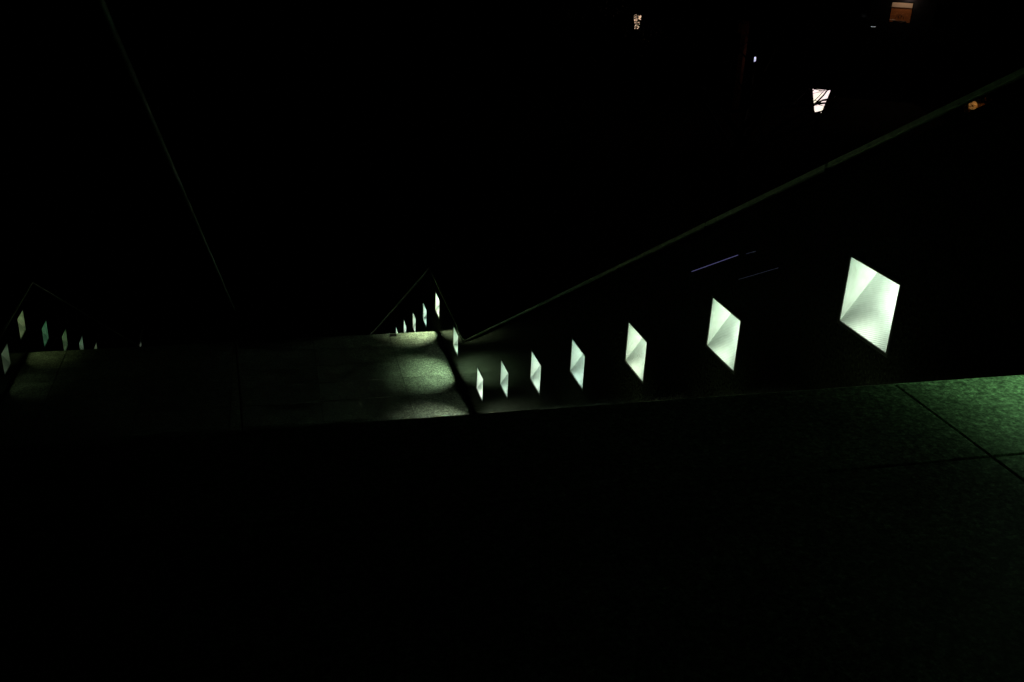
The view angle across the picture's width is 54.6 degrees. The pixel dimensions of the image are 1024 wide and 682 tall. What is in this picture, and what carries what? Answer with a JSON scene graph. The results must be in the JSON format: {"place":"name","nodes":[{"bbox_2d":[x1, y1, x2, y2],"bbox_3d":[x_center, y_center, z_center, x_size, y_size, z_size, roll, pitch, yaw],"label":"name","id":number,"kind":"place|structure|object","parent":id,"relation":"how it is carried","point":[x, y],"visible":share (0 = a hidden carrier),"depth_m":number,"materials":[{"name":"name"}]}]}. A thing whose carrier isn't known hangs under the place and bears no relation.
{"place":"outdoors","nodes":[
{"label":"outdoors","id":0,"kind":"place"},
{"bbox_2d":[0,0,387,345],"bbox_3d":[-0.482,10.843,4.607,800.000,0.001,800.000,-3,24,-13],"label":"ground","id":1,"kind":"structure","parent":0,"point":[96,222],"depth_m":46.63,"materials":[{"name":"black"}]},
{"bbox_2d":[0,285,146,404],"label":"stair wall","id":2,"kind":"structure","parent":1,"relation":"on","point":[38,306],"depth_m":15.65,"materials":[{"name":"black stone"}]},
{"bbox_2d":[0,342,10,376],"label":"step light","id":3,"kind":"object","parent":2,"relation":"attached to","point":[5,359],"visible":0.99,"depth_m":13.63,"materials":[{"name":"glass"}]},
{"bbox_2d":[17,309,25,340],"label":"step light","id":4,"kind":"object","parent":2,"relation":"attached to","point":[21,324],"visible":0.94,"depth_m":14.56,"materials":[{"name":"glass"}]},
{"bbox_2d":[41,320,48,347],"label":"step light","id":5,"kind":"object","parent":2,"relation":"attached to","point":[45,333],"visible":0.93,"depth_m":15.99,"materials":[{"name":"glass"}]},
{"bbox_2d":[62,328,67,350],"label":"step light","id":6,"kind":"object","parent":2,"relation":"attached to","point":[64,340],"visible":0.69,"depth_m":17.42,"materials":[{"name":"glass"}]},
{"bbox_2d":[0,282,144,345],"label":"handrail","id":7,"kind":"object","parent":2,"relation":"attached to","point":[20,302],"visible":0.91,"depth_m":16.08,"materials":[{"name":"metal"}]},
{"bbox_2d":[79,336,83,349],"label":"step light","id":8,"kind":"object","parent":2,"relation":"attached to","point":[81,345],"visible":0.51,"depth_m":18.86,"materials":[{"name":"glass"}]},
{"bbox_2d":[130,338,141,346],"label":"step light","id":9,"kind":"object","parent":2,"relation":"attached to","point":[136,340],"visible":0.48,"depth_m":26.59,"materials":[{"name":"glass"}]},
{"bbox_2d":[365,86,1023,413],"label":"stair wall","id":10,"kind":"structure","parent":1,"relation":"on","point":[932,220],"depth_m":4.77,"materials":[{"name":"grey concrete"}]},
{"bbox_2d":[412,313,415,331],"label":"step light","id":11,"kind":"object","parent":10,"relation":"attached to","point":[414,324],"visible":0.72,"depth_m":18.91,"materials":[{"name":"glass"}]},
{"bbox_2d":[423,302,426,327],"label":"step light","id":12,"kind":"object","parent":10,"relation":"attached to","point":[424,314],"visible":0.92,"depth_m":17.49,"materials":[{"name":"glass"}]},
{"bbox_2d":[435,291,439,317],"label":"step light","id":13,"kind":"object","parent":10,"relation":"attached to","point":[437,304],"visible":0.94,"depth_m":16.09,"materials":[{"name":"glass"}]},
{"bbox_2d":[453,321,475,355],"bbox_3d":[-0.698,-0.031,14.477,0.258,0.386,0.407,-3,24,-13],"label":"step light","id":14,"kind":"object","parent":10,"relation":"attached to","point":[466,327],"visible":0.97,"depth_m":14.48,"materials":[{"name":"glass"}]},
{"bbox_2d":[476,366,483,402],"bbox_3d":[-0.293,0.528,12.883,0.258,0.386,0.407,-3,24,-13],"label":"step light","id":15,"kind":"object","parent":10,"relation":"attached to","point":[479,383],"visible":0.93,"depth_m":13.01,"materials":[{"name":"glass"}]},
{"bbox_2d":[500,359,508,399],"bbox_3d":[0.034,0.408,11.458,0.258,0.386,0.407,-3,24,-13],"label":"step light","id":16,"kind":"object","parent":10,"relation":"attached to","point":[504,378],"visible":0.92,"depth_m":11.59,"materials":[{"name":"glass"}]},
{"bbox_2d":[530,349,541,395],"bbox_3d":[0.362,0.289,10.033,0.258,0.386,0.407,-3,24,-13],"label":"step light","id":17,"kind":"object","parent":10,"relation":"attached to","point":[535,371],"visible":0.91,"depth_m":10.15,"materials":[{"name":"glass"}]},
{"bbox_2d":[569,337,585,390],"bbox_3d":[0.690,0.169,8.608,0.258,0.386,0.407,-3,24,-13],"label":"step light","id":18,"kind":"object","parent":10,"relation":"attached to","point":[577,363],"visible":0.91,"depth_m":8.73,"materials":[{"name":"glass"}]},
{"bbox_2d":[624,320,647,384],"bbox_3d":[1.017,0.049,7.183,0.258,0.386,0.407,-3,24,-13],"label":"step light","id":19,"kind":"object","parent":10,"relation":"attached to","point":[636,347],"visible":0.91,"depth_m":7.29,"materials":[{"name":"glass"}]},
{"bbox_2d":[366,67,1023,342],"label":"handrail","id":20,"kind":"object","parent":10,"relation":"attached to","point":[998,84],"visible":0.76,"depth_m":4.89,"materials":[{"name":"metal"}]},
{"bbox_2d":[691,255,737,271],"bbox_3d":[1.179,-0.452,5.806,0.004,0.297,0.572,-3,24,-13],"label":"light strip","id":21,"kind":"object","parent":10,"relation":"attached to","point":[714,263],"visible":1,"depth_m":5.76,"materials":[{"name":"blue"}]},
{"bbox_2d":[705,294,742,374],"bbox_3d":[1.345,-0.071,5.757,0.258,0.386,0.407,-3,24,-13],"label":"step light","id":22,"kind":"object","parent":10,"relation":"attached to","point":[723,333],"visible":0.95,"depth_m":5.86,"materials":[{"name":"glass"}]},
{"bbox_2d":[837,252,902,357],"bbox_3d":[1.672,-0.191,4.332,0.258,0.386,0.407,-3,24,-13],"label":"step light","id":23,"kind":"object","parent":10,"relation":"attached to","point":[869,302],"visible":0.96,"depth_m":4.41,"materials":[{"name":"glass"}]},
{"bbox_2d":[0,331,472,447],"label":"landing","id":24,"kind":"object","parent":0,"point":[70,396],"visible":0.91,"depth_m":13.84,"materials":[{"name":"concrete"}]},
{"bbox_2d":[8,375,1015,447],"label":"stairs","id":25,"kind":"structure","parent":24,"relation":"on","point":[579,406],"depth_m":3.30,"materials":[{"name":"concrete"}]},
{"bbox_2d":[93,0,243,430],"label":"handrail","id":26,"kind":"object","parent":25,"relation":"on","point":[109,24],"visible":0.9,"depth_m":2.86,"materials":[{"name":"grey metal"}]},
{"bbox_2d":[0,375,1023,681],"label":"landing","id":27,"kind":"object","parent":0,"point":[874,533],"visible":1,"depth_m":2.05,"materials":[{"name":"stone"}]},
{"bbox_2d":[286,0,1023,332],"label":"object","id":28,"kind":"structure","parent":0,"point":[489,163],"depth_m":43.41,"materials":[{"name":"black"}]},
{"bbox_2d":[627,10,641,119],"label":"street lantern","id":29,"kind":"object","parent":28,"relation":"on","point":[629,111],"visible":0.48,"depth_m":45.72,"materials":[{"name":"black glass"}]},
{"bbox_2d":[635,0,861,224],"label":"bare tree","id":30,"kind":"object","parent":28,"relation":"on","point":[737,147],"visible":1,"depth_m":24.85,"materials":[{"name":"black plant"}]},
{"bbox_2d":[804,76,831,187],"bbox_3d":[8.089,-4.685,27.014,0.524,4.952,0.524,9,24,15],"label":"street lantern","id":31,"kind":"object","parent":28,"relation":"on","point":[823,84],"visible":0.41,"depth_m":26.20,"materials":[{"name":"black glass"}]},
{"bbox_2d":[969,101,976,110],"bbox_3d":[10.925,-3.494,24.623,0.197,4.862,0.200,-3,24,-13],"label":"garden lamp","id":32,"kind":"object","parent":28,"relation":"on","point":[973,103],"visible":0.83,"depth_m":23.65,"materials":[{"name":"orange glass"}]},
{"bbox_2d":[962,94,992,111],"bbox_3d":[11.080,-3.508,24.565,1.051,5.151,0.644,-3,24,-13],"label":"autumn shrub","id":33,"kind":"object","parent":28,"relation":"on","point":[979,102],"visible":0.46,"depth_m":23.60,"materials":[{"name":"orange plant"}]},
{"bbox_2d":[731,20,749,117],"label":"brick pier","id":34,"kind":"structure","parent":0,"point":[740,67],"depth_m":47.16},
{"bbox_2d":[798,0,1023,100],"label":"building","id":35,"kind":"structure","parent":0,"point":[955,49],"depth_m":56.41,"materials":[{"name":"black metal"}]},
{"bbox_2d":[819,37,837,59],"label":"window","id":36,"kind":"structure","parent":35,"relation":"in","point":[830,45],"depth_m":57.51,"materials":[{"name":"black metal"}]},
{"bbox_2d":[825,0,844,19],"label":"window","id":37,"kind":"structure","parent":35,"relation":"in","point":[834,11],"depth_m":56.69,"materials":[{"name":"black metal"}]},
{"bbox_2d":[844,39,863,61],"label":"window","id":38,"kind":"structure","parent":35,"relation":"in","point":[854,47],"depth_m":57.22,"materials":[{"name":"black metal"}]},
{"bbox_2d":[851,0,870,21],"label":"window","id":39,"kind":"structure","parent":35,"relation":"in","point":[860,10],"depth_m":56.36,"materials":[{"name":"black glass"}]},
{"bbox_2d":[888,1,913,23],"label":"window","id":40,"kind":"structure","parent":35,"relation":"in","point":[892,1],"depth_m":55.96,"materials":[{"name":"brown glass"}]},
{"bbox_2d":[924,44,944,66],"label":"window","id":41,"kind":"structure","parent":35,"relation":"in","point":[934,56],"depth_m":56.25,"materials":[{"name":"black glass"}]},
{"bbox_2d":[932,4,952,26],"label":"window","id":42,"kind":"structure","parent":35,"relation":"in","point":[943,12],"depth_m":55.39,"materials":[{"name":"black glass"}]},
{"bbox_2d":[954,46,974,68],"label":"window","id":43,"kind":"structure","parent":35,"relation":"in","point":[964,57],"depth_m":55.90,"materials":[{"name":"black glass"}]},
{"bbox_2d":[962,5,983,28],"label":"window","id":44,"kind":"structure","parent":35,"relation":"in","point":[973,14],"depth_m":55.05,"materials":[{"name":"black glass"}]},
{"bbox_2d":[984,48,1005,71],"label":"window","id":45,"kind":"structure","parent":35,"relation":"in","point":[995,57],"depth_m":55.56,"materials":[{"name":"black glass"}]},
{"bbox_2d":[993,7,1015,30],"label":"window","id":46,"kind":"structure","parent":35,"relation":"in","point":[1004,16],"depth_m":54.70,"materials":[{"name":"black glass"}]}
]}

